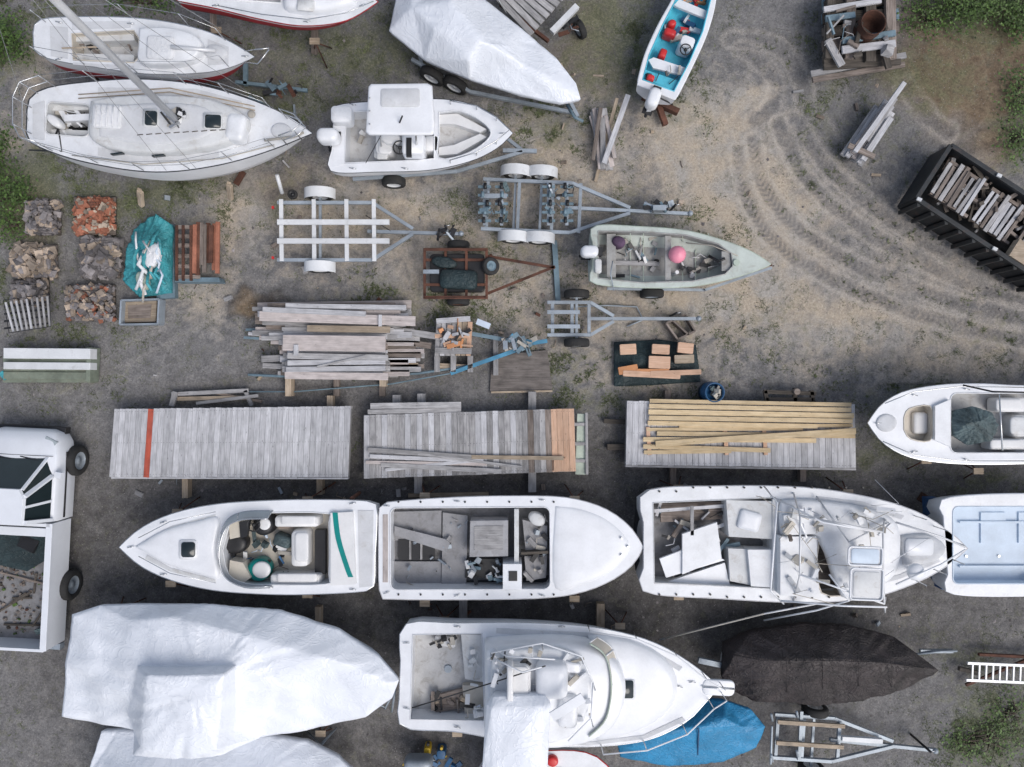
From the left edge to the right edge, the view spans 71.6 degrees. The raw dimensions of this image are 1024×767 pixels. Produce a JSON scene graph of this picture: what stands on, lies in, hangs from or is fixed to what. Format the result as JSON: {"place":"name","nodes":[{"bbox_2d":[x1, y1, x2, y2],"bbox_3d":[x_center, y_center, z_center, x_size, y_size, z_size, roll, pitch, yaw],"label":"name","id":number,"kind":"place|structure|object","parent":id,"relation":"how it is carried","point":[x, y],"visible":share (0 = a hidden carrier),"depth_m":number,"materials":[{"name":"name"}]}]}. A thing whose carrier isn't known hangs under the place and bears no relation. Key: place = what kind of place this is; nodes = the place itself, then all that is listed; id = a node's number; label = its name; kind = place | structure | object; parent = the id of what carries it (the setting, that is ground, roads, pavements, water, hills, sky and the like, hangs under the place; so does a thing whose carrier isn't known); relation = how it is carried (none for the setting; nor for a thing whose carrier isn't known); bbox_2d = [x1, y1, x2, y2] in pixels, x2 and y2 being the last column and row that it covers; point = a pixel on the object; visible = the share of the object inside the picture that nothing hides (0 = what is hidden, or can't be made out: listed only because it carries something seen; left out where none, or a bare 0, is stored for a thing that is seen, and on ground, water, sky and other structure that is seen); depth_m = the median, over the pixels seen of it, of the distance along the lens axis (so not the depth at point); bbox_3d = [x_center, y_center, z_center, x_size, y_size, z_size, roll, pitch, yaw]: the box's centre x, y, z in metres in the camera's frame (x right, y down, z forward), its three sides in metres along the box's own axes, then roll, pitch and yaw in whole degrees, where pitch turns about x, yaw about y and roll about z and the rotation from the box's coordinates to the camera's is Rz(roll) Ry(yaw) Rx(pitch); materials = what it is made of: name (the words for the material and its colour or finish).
{"place":"outdoors","nodes":[
{"label":"outdoors","id":0,"kind":"place"},
{"bbox_2d":[0,0,1023,766],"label":"ground","id":1,"kind":"structure","parent":0,"point":[946,88],"depth_m":18.10,"materials":[{"name":"beige sand"}]},
{"bbox_2d":[0,108,23,170],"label":"bush","id":2,"kind":"object","parent":1,"relation":"on","point":[2,140],"visible":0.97,"depth_m":17.98,"materials":[{"name":"green plant"}]},
{"bbox_2d":[0,5,36,85],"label":"bush","id":3,"kind":"object","parent":1,"relation":"on","point":[7,34],"visible":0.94,"depth_m":17.85,"materials":[{"name":"green plant"}]},
{"bbox_2d":[0,142,44,235],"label":"bush","id":4,"kind":"object","parent":1,"relation":"on","point":[7,193],"visible":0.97,"depth_m":17.84,"materials":[{"name":"green plant"}]},
{"bbox_2d":[0,188,48,249],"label":"weed patch","id":5,"kind":"object","parent":1,"relation":"on","point":[13,225],"visible":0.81,"depth_m":17.97,"materials":[{"name":"green plant"}]},
{"bbox_2d":[9,278,49,306],"bbox_3d":[-12.153,-2.320,17.800,1.050,0.580,0.813,0,90,0],"label":"stone pile","id":6,"kind":"object","parent":1,"relation":"on","point":[24,288],"visible":0.92,"depth_m":17.74,"materials":[{"name":"grey stone"}]},
{"bbox_2d":[3,293,50,332],"bbox_3d":[-12.043,-1.728,17.650,1.290,0.120,0.839,-8,90,0],"label":"wooden pallet","id":7,"kind":"object","parent":6,"relation":"on","point":[29,317],"visible":1,"depth_m":17.65,"materials":[{"name":"grey wood"}]},
{"bbox_2d":[5,240,59,280],"bbox_3d":[-12.040,-3.080,17.792,1.335,0.597,1.046,0,90,0],"label":"stone pile","id":8,"kind":"object","parent":1,"relation":"on","point":[42,262],"visible":0.99,"depth_m":17.71,"materials":[{"name":"brown stone"}]},
{"bbox_2d":[22,198,63,235],"bbox_3d":[-11.805,-4.192,17.786,1.019,0.607,0.987,0,90,0],"label":"stone pile","id":9,"kind":"object","parent":1,"relation":"on","point":[46,213],"visible":0.99,"depth_m":17.75,"materials":[{"name":"grey stone"}]},
{"bbox_2d":[0,424,88,651],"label":"pickup truck","id":10,"kind":"object","parent":1,"relation":"on","point":[41,468],"visible":1,"depth_m":17.23,"materials":[{"name":"white paint"}]},
{"bbox_2d":[0,347,99,382],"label":"stacked dock floats","id":11,"kind":"object","parent":1,"relation":"on","point":[49,365],"visible":1,"depth_m":17.65,"materials":[{"name":"white paint"}]},
{"bbox_2d":[63,282,116,323],"bbox_3d":[-10.620,-2.033,17.815,1.342,0.550,1.065,0,90,0],"label":"stone pile","id":12,"kind":"object","parent":1,"relation":"on","point":[84,302],"visible":1,"depth_m":17.75,"materials":[{"name":"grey stone"}]},
{"bbox_2d":[71,195,116,236],"bbox_3d":[-10.515,-4.213,17.795,1.124,0.589,1.073,0,90,0],"label":"brick pile","id":13,"kind":"object","parent":1,"relation":"on","point":[99,208],"visible":1,"depth_m":17.73,"materials":[{"name":"orange brick"}]},
{"bbox_2d":[77,234,123,280],"bbox_3d":[-10.344,-3.162,17.792,1.137,0.596,1.164,0,90,0],"label":"stone pile","id":14,"kind":"object","parent":1,"relation":"on","point":[100,258],"visible":1,"depth_m":17.71,"materials":[{"name":"grey stone"}]},
{"bbox_2d":[103,0,179,17],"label":"weed patch","id":15,"kind":"object","parent":1,"relation":"on","point":[153,2],"visible":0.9,"depth_m":17.97,"materials":[{"name":"green plant"}]},
{"bbox_2d":[119,298,165,325],"bbox_3d":[-9.333,-1.794,17.915,1.054,0.330,0.677,0,90,0],"label":"open metal box","id":16,"kind":"object","parent":1,"relation":"on","point":[135,312],"visible":0.97,"depth_m":17.93,"materials":[{"name":"metal"}]},
{"bbox_2d":[29,0,268,87],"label":"sailboat","id":17,"kind":"object","parent":1,"relation":"on","point":[222,56],"visible":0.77,"depth_m":16.20,"materials":[{"name":"white paint"}]},
{"bbox_2d":[123,214,177,302],"bbox_3d":[-9.116,-3.115,17.697,1.259,0.807,2.261,0,90,0],"label":"tarp covered pile","id":18,"kind":"object","parent":1,"relation":"on","point":[149,269],"visible":1,"depth_m":17.68,"materials":[{"name":"teal plastic"}]},
{"bbox_2d":[0,0,312,207],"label":"sailboat","id":19,"kind":"object","parent":1,"relation":"on","point":[133,124],"visible":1,"depth_m":15.92,"materials":[{"name":"paint"}]},
{"bbox_2d":[175,222,225,283],"bbox_3d":[-7.804,-3.264,17.768,1.133,0.464,1.483,0,90,0],"label":"rusty rack","id":20,"kind":"object","parent":1,"relation":"on","point":[203,245],"visible":1,"depth_m":17.61,"materials":[{"name":"metal"}]},
{"bbox_2d":[210,13,216,31],"bbox_3d":[-7.425,-9.116,17.660,0.129,0.120,0.776,0,90,0],"label":"wooden post","id":21,"kind":"object","parent":1,"relation":"on","point":[213,18],"visible":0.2,"depth_m":17.60,"materials":[{"name":"brown wood"}]},
{"bbox_2d":[169,388,261,406],"bbox_3d":[-7.481,0.354,17.945,2.281,0.210,0.461,0,90,0],"label":"scrap lumber","id":22,"kind":"object","parent":1,"relation":"on","point":[248,397],"visible":1,"depth_m":17.90,"materials":[{"name":"grey wood"}]},
{"bbox_2d":[90,727,351,766],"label":"shrink wrapped boat","id":23,"kind":"object","parent":1,"relation":"on","point":[115,747],"visible":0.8,"depth_m":16.53,"materials":[{"name":"paint"}]},
{"bbox_2d":[62,596,398,758],"bbox_3d":[-6.522,6.765,16.617,7.779,2.940,3.404,9,90,0],"label":"shrink wrapped boat","id":24,"kind":"object","parent":1,"relation":"on","point":[182,680],"visible":1,"depth_m":15.95,"materials":[{"name":"white plastic"}]},
{"bbox_2d":[109,395,351,497],"bbox_3d":[-6.954,1.591,17.783,5.967,0.614,2.576,0,90,0],"label":"wooden dock section","id":25,"kind":"object","parent":1,"relation":"on","point":[186,445],"visible":1,"depth_m":17.48,"materials":[{"name":"grey wood"}]},
{"bbox_2d":[119,487,379,597],"bbox_3d":[-6.174,4.035,17.172,6.069,1.851,2.802,0,90,0],"label":"bowrider boat","id":26,"kind":"object","parent":1,"relation":"on","point":[307,547],"visible":0.98,"depth_m":16.60,"materials":[{"name":"paint"}]},
{"bbox_2d":[235,63,307,103],"bbox_3d":[-6.058,-7.293,17.657,1.751,0.286,0.888,23,90,0],"label":"sailboat trailer","id":27,"kind":"object","parent":1,"relation":"on","point":[274,90],"visible":0.95,"depth_m":17.66,"materials":[{"name":"grey metal"}]},
{"bbox_2d":[176,0,377,68],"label":"motorboat","id":28,"kind":"object","parent":1,"relation":"on","point":[314,16],"visible":0.99,"depth_m":16.50,"materials":[{"name":"white paint"}]},
{"bbox_2d":[244,300,466,395],"bbox_3d":[-4.112,-0.883,17.640,6.138,0.880,2.410,0,90,0],"label":"lumber pile","id":29,"kind":"object","parent":1,"relation":"on","point":[336,342],"visible":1,"depth_m":17.38,"materials":[{"name":"grey wood"}]},
{"bbox_2d":[272,174,463,272],"bbox_3d":[-3.570,-3.928,17.634,4.750,0.924,2.314,0,90,0],"label":"trailer","id":30,"kind":"object","parent":1,"relation":"on","point":[320,196],"visible":1,"depth_m":17.57,"materials":[{"name":"metal"}]},
{"bbox_2d":[317,83,536,188],"bbox_3d":[-1.957,-6.006,16.530,5.145,3.074,2.152,0,90,0],"label":"console boat","id":31,"kind":"object","parent":1,"relation":"on","point":[391,136],"visible":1,"depth_m":16.65,"materials":[{"name":"paint"}]},
{"bbox_2d":[424,741,431,753],"bbox_3d":[-2.119,9.139,17.880,0.164,0.400,0.365,0,90,0],"label":"fuel jug","id":32,"kind":"object","parent":1,"relation":"on","point":[428,747],"visible":0.84,"depth_m":17.76,"materials":[{"name":"yellow plastic"}]},
{"bbox_2d":[403,753,462,766],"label":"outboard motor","id":33,"kind":"object","parent":1,"relation":"on","point":[419,759],"visible":1,"depth_m":17.43,"materials":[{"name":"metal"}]},
{"bbox_2d":[437,743,446,758],"bbox_3d":[-1.774,9.220,17.880,0.230,0.400,0.333,0,90,0],"label":"fuel jug","id":34,"kind":"object","parent":1,"relation":"on","point":[441,750],"visible":1,"depth_m":17.73,"materials":[{"name":"blue plastic"}]},
{"bbox_2d":[434,316,473,371],"bbox_3d":[-1.450,-0.977,17.732,0.972,0.635,1.385,0,90,0],"label":"crate of boards","id":35,"kind":"object","parent":1,"relation":"on","point":[454,344],"visible":0.99,"depth_m":17.58,"materials":[{"name":"grey wood"}]},
{"bbox_2d":[364,392,587,496],"bbox_3d":[-0.885,1.544,17.741,5.555,0.657,2.679,0,90,0],"label":"wooden dock section","id":36,"kind":"object","parent":1,"relation":"on","point":[395,446],"visible":1,"depth_m":17.50,"materials":[{"name":"grey wood"}]},
{"bbox_2d":[389,0,583,122],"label":"shrink wrapped boat","id":37,"kind":"object","parent":1,"relation":"on","point":[485,43],"visible":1,"depth_m":16.52,"materials":[{"name":"paint"}]},
{"bbox_2d":[62,63,910,628],"bbox_3d":[-1.037,-0.943,18.050,22.740,0.195,14.425,0,90,0],"label":"ground debris","id":38,"kind":"object","parent":1,"relation":"on","point":[398,491],"visible":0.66,"depth_m":18.04,"materials":[{"name":"brown wood"}]},
{"bbox_2d":[423,240,555,305],"bbox_3d":[-0.568,-2.757,17.605,3.298,0.944,1.587,0,90,0],"label":"utility trailer","id":39,"kind":"object","parent":1,"relation":"on","point":[466,273],"visible":1,"depth_m":17.53,"materials":[{"name":"metal"}]},
{"bbox_2d":[450,319,547,374],"bbox_3d":[-0.429,-1.085,17.696,2.539,0.409,1.200,-14,90,0],"label":"trailer tongue","id":40,"kind":"object","parent":1,"relation":"on","point":[526,344],"visible":0.98,"depth_m":17.60,"materials":[{"name":"blue metal"}]},
{"bbox_2d":[378,483,642,627],"bbox_3d":[-0.024,4.298,17.289,6.255,1.618,3.658,0,90,0],"label":"work boat","id":41,"kind":"object","parent":1,"relation":"on","point":[462,549],"visible":1,"depth_m":16.68,"materials":[{"name":"paint"}]},
{"bbox_2d":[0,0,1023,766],"bbox_3d":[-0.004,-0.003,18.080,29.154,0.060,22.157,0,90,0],"label":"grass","id":42,"kind":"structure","parent":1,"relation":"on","point":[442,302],"depth_m":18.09,"materials":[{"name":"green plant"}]},
{"bbox_2d":[0,4,1023,765],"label":"gravel stones","id":43,"kind":"object","parent":1,"relation":"on","point":[498,350],"visible":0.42,"depth_m":18.09,"materials":[{"name":"grey gravel"}]},
{"bbox_2d":[490,350,551,392],"bbox_3d":[0.232,-0.302,18.010,1.589,0.080,1.100,0,90,0],"label":"plywood sheet","id":44,"kind":"object","parent":1,"relation":"on","point":[522,372],"visible":0.98,"depth_m":18.01,"materials":[{"name":"wood"}]},
{"bbox_2d":[493,334,497,374],"bbox_3d":[-0.410,-0.722,17.910,0.131,0.120,1.034,0,90,0],"label":"bare post","id":45,"kind":"object","parent":44,"relation":"on","point":[495,352],"visible":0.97,"depth_m":17.85,"materials":[{"name":"grey wood"}]},
{"bbox_2d":[496,0,586,42],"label":"flatbed trailer","id":46,"kind":"object","parent":1,"relation":"on","point":[527,23],"visible":1,"depth_m":17.50,"materials":[{"name":"grey wood"}]},
{"bbox_2d":[479,747,608,766],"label":"motorboat","id":47,"kind":"object","parent":1,"relation":"on","point":[566,757],"visible":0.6,"depth_m":16.80,"materials":[{"name":"red paint"}]},
{"bbox_2d":[552,240,560,304],"bbox_3d":[1.124,-2.818,18.030,0.132,0.100,1.623,-4,90,0],"label":"steel channel","id":48,"kind":"object","parent":1,"relation":"on","point":[556,273],"visible":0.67,"depth_m":17.98,"materials":[{"name":"metal"}]},
{"bbox_2d":[397,605,763,766],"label":"flybridge fishing boat","id":49,"kind":"object","parent":1,"relation":"on","point":[521,692],"visible":1,"depth_m":16.13,"materials":[{"name":"white paint"}]},
{"bbox_2d":[478,163,692,244],"bbox_3d":[1.833,-4.452,17.673,5.332,0.847,1.956,0,90,0],"label":"boat trailer","id":50,"kind":"object","parent":1,"relation":"on","point":[519,174],"visible":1,"depth_m":17.57,"materials":[{"name":"metal"}]},
{"bbox_2d":[589,94,630,181],"bbox_3d":[2.437,-6.133,17.800,0.988,0.500,2.050,0,90,0],"label":"lumber bundle","id":51,"kind":"object","parent":1,"relation":"on","point":[604,151],"visible":1,"depth_m":17.71,"materials":[{"name":"grey wood"}]},
{"bbox_2d":[578,299,642,326],"bbox_3d":[2.474,-1.805,18.025,1.800,0.085,0.571,10,90,0],"label":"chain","id":52,"kind":"object","parent":1,"relation":"on","point":[619,306],"visible":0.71,"depth_m":18.02,"materials":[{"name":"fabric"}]},
{"bbox_2d":[547,289,701,346],"bbox_3d":[2.804,-1.626,17.723,3.863,0.747,1.409,0,90,0],"label":"boat trailer","id":53,"kind":"object","parent":1,"relation":"on","point":[576,295],"visible":1,"depth_m":17.70,"materials":[{"name":"metal"}]},
{"bbox_2d":[614,339,700,385],"bbox_3d":[3.673,-0.521,17.914,2.184,0.590,1.190,0,90,0],"label":"wood block","id":54,"kind":"object","parent":1,"relation":"on","point":[649,362],"visible":1,"depth_m":17.78,"materials":[{"name":"brown wood"}]},
{"bbox_2d":[579,224,771,298],"bbox_3d":[4.039,-2.988,17.410,4.816,1.374,1.677,0,90,0],"label":"skiff","id":55,"kind":"object","parent":1,"relation":"on","point":[647,262],"visible":1,"depth_m":17.25,"materials":[{"name":"paint"}]},
{"bbox_2d":[636,0,715,126],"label":"skiff","id":56,"kind":"object","parent":1,"relation":"on","point":[675,44],"visible":1,"depth_m":17.22,"materials":[{"name":"teal paint"}]},
{"bbox_2d":[663,314,695,340],"bbox_3d":[4.229,-1.415,17.925,0.624,0.250,0.547,-26,90,0],"label":"wood box","id":57,"kind":"object","parent":1,"relation":"on","point":[680,328],"visible":0.97,"depth_m":17.80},
{"bbox_2d":[617,698,764,765],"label":"tarp covered boat","id":58,"kind":"object","parent":1,"relation":"on","point":[727,730],"visible":0.72,"depth_m":16.80,"materials":[{"name":"blue plastic"}]},
{"bbox_2d":[698,382,724,401],"bbox_3d":[4.974,0.216,17.743,0.530,0.713,0.530,0,90,0],"label":"plastic barrel","id":59,"kind":"object","parent":1,"relation":"on","point":[710,391],"visible":0.95,"depth_m":17.49,"materials":[{"name":"plastic"}]},
{"bbox_2d":[603,390,855,485],"bbox_3d":[5.421,1.378,17.773,6.208,0.554,2.412,0,90,0],"label":"wooden dock section","id":60,"kind":"object","parent":1,"relation":"on","point":[828,454],"visible":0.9,"depth_m":17.50,"materials":[{"name":"grey wood"}]},
{"bbox_2d":[643,399,855,454],"bbox_3d":[5.812,1.068,17.398,5.202,0.175,1.382,0,90,0],"label":"lumber stack","id":61,"kind":"object","parent":60,"relation":"on","point":[678,445],"visible":1,"depth_m":17.40,"materials":[{"name":"brown wood"}]},
{"bbox_2d":[633,476,967,639],"bbox_3d":[6.820,4.296,16.790,7.718,2.616,4.218,0,90,0],"label":"fishing boat","id":62,"kind":"object","parent":1,"relation":"on","point":[811,546],"visible":1,"depth_m":16.60,"materials":[{"name":"paint"}]},
{"bbox_2d":[697,621,957,705],"bbox_3d":[7.764,6.750,16.891,6.511,1.617,1.980,0,90,0],"label":"tarp covered boat","id":63,"kind":"object","parent":1,"relation":"on","point":[812,664],"visible":0.98,"depth_m":16.68,"materials":[{"name":"black fabric"}]},
{"bbox_2d":[769,704,937,766],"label":"boat trailer","id":64,"kind":"object","parent":1,"relation":"on","point":[821,712],"visible":0.98,"depth_m":17.55,"materials":[{"name":"metal"}]},
{"bbox_2d":[810,0,906,82],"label":"timber crib stack","id":65,"kind":"object","parent":1,"relation":"on","point":[879,53],"visible":0.97,"depth_m":17.38,"materials":[{"name":"grey wood"}]},
{"bbox_2d":[853,9,885,42],"bbox_3d":[8.631,-8.623,17.165,0.603,0.430,0.603,0,90,0],"label":"rusty barrel","id":66,"kind":"object","parent":65,"relation":"on","point":[874,20],"visible":0.99,"depth_m":17.16,"materials":[{"name":"metal"}]},
{"bbox_2d":[840,81,906,167],"bbox_3d":[9.078,-6.396,17.653,0.710,0.606,2.173,36,90,0],"label":"lumber bundle","id":67,"kind":"object","parent":1,"relation":"on","point":[864,140],"visible":1,"depth_m":17.45,"materials":[{"name":"grey wood"}]},
{"bbox_2d":[916,492,927,502],"bbox_3d":[10.306,2.888,17.750,0.293,0.100,0.228,34,90,0],"label":"wooden post","id":68,"kind":"object","parent":1,"relation":"on","point":[919,497],"visible":0.51,"depth_m":17.70,"materials":[{"name":"wood"}]},
{"bbox_2d":[897,0,972,50],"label":"bush","id":69,"kind":"object","parent":1,"relation":"on","point":[934,13],"visible":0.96,"depth_m":17.88,"materials":[{"name":"green plant"}]},
{"bbox_2d":[867,383,1023,478],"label":"motorboat","id":70,"kind":"object","parent":1,"relation":"on","point":[966,424],"visible":1,"depth_m":16.60,"materials":[{"name":"white paint"}]},
{"bbox_2d":[897,143,1023,291],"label":"dumpster","id":71,"kind":"object","parent":1,"relation":"on","point":[968,204],"visible":1,"depth_m":17.36,"materials":[{"name":"black metal"}]},
{"bbox_2d":[920,0,1016,48],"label":"bush","id":72,"kind":"object","parent":1,"relation":"on","point":[966,5],"visible":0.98,"depth_m":17.56,"materials":[{"name":"green plant"}]},
{"bbox_2d":[922,493,1023,596],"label":"open boat","id":73,"kind":"object","parent":1,"relation":"on","point":[987,530],"visible":0.92,"depth_m":16.91,"materials":[{"name":"blue paint"}]},
{"bbox_2d":[932,699,1023,766],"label":"weed patch","id":74,"kind":"object","parent":1,"relation":"on","point":[972,735],"visible":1,"depth_m":18.00,"materials":[{"name":"green plant"}]},
{"bbox_2d":[957,652,1023,685],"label":"ladder","id":75,"kind":"object","parent":1,"relation":"on","point":[983,678],"visible":1,"depth_m":17.62,"materials":[{"name":"metal"}]},
{"bbox_2d":[969,0,1023,55],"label":"bush","id":76,"kind":"object","parent":1,"relation":"on","point":[1019,15],"visible":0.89,"depth_m":17.65,"materials":[{"name":"green plant"}]},
{"bbox_2d":[979,680,1023,749],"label":"weed patch","id":77,"kind":"object","parent":1,"relation":"on","point":[1010,711],"visible":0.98,"depth_m":18.02,"materials":[{"name":"green plant"}]},
{"bbox_2d":[985,48,1023,128],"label":"bush","id":78,"kind":"object","parent":1,"relation":"on","point":[1014,92],"visible":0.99,"depth_m":17.84,"materials":[{"name":"green plant"}]},
{"bbox_2d":[991,101,1023,167],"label":"bush","id":79,"kind":"object","parent":1,"relation":"on","point":[1015,140],"visible":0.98,"depth_m":17.89,"materials":[{"name":"green plant"}]},
{"bbox_2d":[763,388,815,401],"bbox_3d":[6.924,0.321,17.700,1.318,0.200,0.431,0,90,0],"label":"wooden sawhorse","id":80,"kind":"object","parent":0,"point":[794,392],"visible":0.86,"depth_m":17.70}
]}

